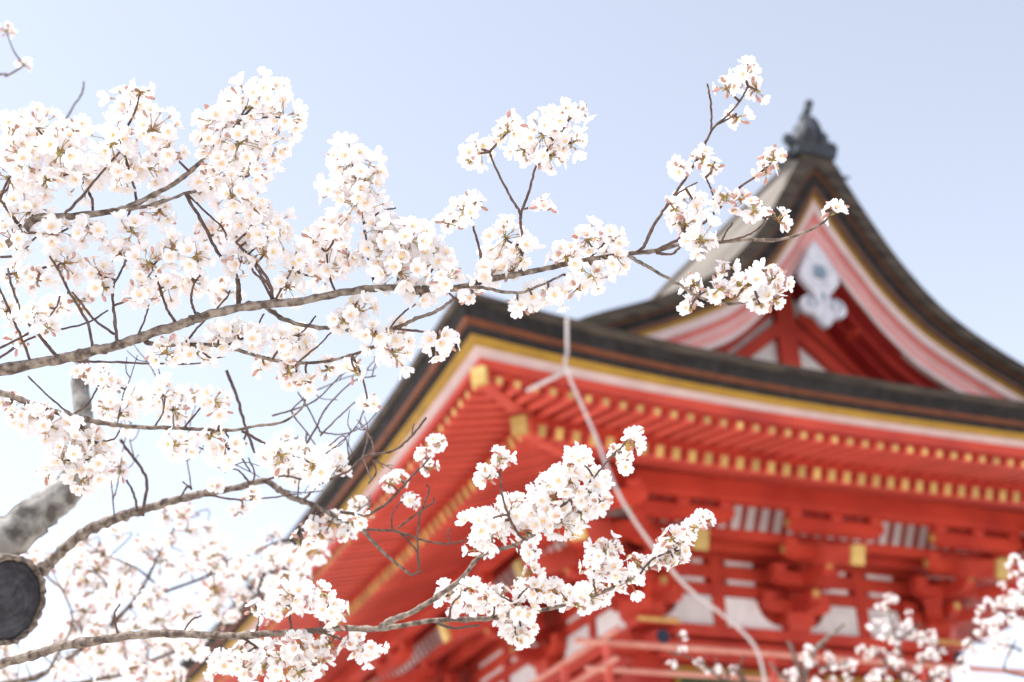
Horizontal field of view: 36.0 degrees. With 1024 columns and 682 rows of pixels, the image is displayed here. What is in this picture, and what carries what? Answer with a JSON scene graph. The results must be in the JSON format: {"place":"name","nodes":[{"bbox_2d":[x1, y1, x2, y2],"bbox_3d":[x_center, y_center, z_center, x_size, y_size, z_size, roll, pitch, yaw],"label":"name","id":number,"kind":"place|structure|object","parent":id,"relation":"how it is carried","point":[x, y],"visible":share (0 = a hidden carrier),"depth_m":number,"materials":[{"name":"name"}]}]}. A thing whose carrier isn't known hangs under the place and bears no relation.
{"place":"outdoors","nodes":[
{"label":"outdoors","id":0,"kind":"place"},
{"bbox_2d":[0,0,1023,681],"label":"sky","id":1,"kind":"structure","parent":0,"point":[921,102],"materials":[{"name":"blue"}]},
{"label":"ground","id":2,"kind":"structure","parent":0,"visible":0},
{"bbox_2d":[0,502,330,681],"bbox_3d":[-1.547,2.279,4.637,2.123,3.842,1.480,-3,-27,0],"label":"cherry tree","id":3,"kind":"object","parent":2,"relation":"on","point":[99,560],"visible":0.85,"depth_m":5.09,"materials":[{"name":"white plant"}]},
{"bbox_2d":[0,21,465,645],"bbox_3d":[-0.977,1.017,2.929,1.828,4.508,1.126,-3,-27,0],"label":"cherry tree","id":4,"kind":"object","parent":2,"relation":"on","point":[86,461],"visible":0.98,"depth_m":3.17,"materials":[{"name":"white plant"}]},
{"bbox_2d":[0,425,715,681],"bbox_3d":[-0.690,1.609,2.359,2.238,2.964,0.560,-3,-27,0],"label":"cherry tree","id":5,"kind":"object","parent":2,"relation":"on","point":[537,513],"visible":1,"depth_m":2.88,"materials":[{"name":"white plant"}]},
{"bbox_2d":[0,55,849,412],"bbox_3d":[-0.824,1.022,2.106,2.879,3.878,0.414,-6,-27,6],"label":"cherry tree","id":6,"kind":"object","parent":2,"relation":"on","point":[414,245],"visible":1,"depth_m":2.59,"materials":[{"name":"white plant"}]},
{"bbox_2d":[161,99,1023,681],"bbox_3d":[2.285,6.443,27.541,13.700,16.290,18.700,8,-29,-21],"label":"temple gate","id":7,"kind":"structure","parent":2,"relation":"on","point":[835,441],"depth_m":22.70,"materials":[{"name":"red wood"}]},
{"bbox_2d":[672,665,767,681],"bbox_3d":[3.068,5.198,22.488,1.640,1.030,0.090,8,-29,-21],"label":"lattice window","id":8,"kind":"structure","parent":7,"relation":"in","point":[679,668],"depth_m":22.52,"materials":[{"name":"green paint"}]},
{"bbox_2d":[821,675,915,681],"bbox_3d":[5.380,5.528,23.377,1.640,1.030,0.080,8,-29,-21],"label":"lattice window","id":9,"kind":"structure","parent":7,"relation":"in","point":[824,678],"depth_m":23.42,"materials":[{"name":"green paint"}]},
{"bbox_2d":[526,318,765,681],"bbox_3d":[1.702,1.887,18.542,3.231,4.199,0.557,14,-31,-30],"label":"bare tree branch","id":10,"kind":"object","parent":2,"relation":"on","point":[567,370],"visible":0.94,"depth_m":18.47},
{"bbox_2d":[667,623,857,681],"bbox_3d":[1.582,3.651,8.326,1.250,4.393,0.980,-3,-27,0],"label":"cherry tree","id":11,"kind":"object","parent":2,"relation":"on","point":[795,674],"visible":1,"depth_m":9.18,"materials":[{"name":"white plant"}]},
{"bbox_2d":[855,592,961,681],"bbox_3d":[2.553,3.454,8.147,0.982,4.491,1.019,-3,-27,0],"label":"cherry tree","id":12,"kind":"object","parent":2,"relation":"on","point":[899,635],"visible":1,"depth_m":9.04,"materials":[{"name":"white plant"}]},
{"bbox_2d":[957,553,1023,677],"bbox_3d":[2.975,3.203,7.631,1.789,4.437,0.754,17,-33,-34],"label":"cherry tree","id":13,"kind":"object","parent":2,"relation":"on","point":[1014,600],"visible":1,"depth_m":8.16,"materials":[{"name":"white plant"}]}
]}

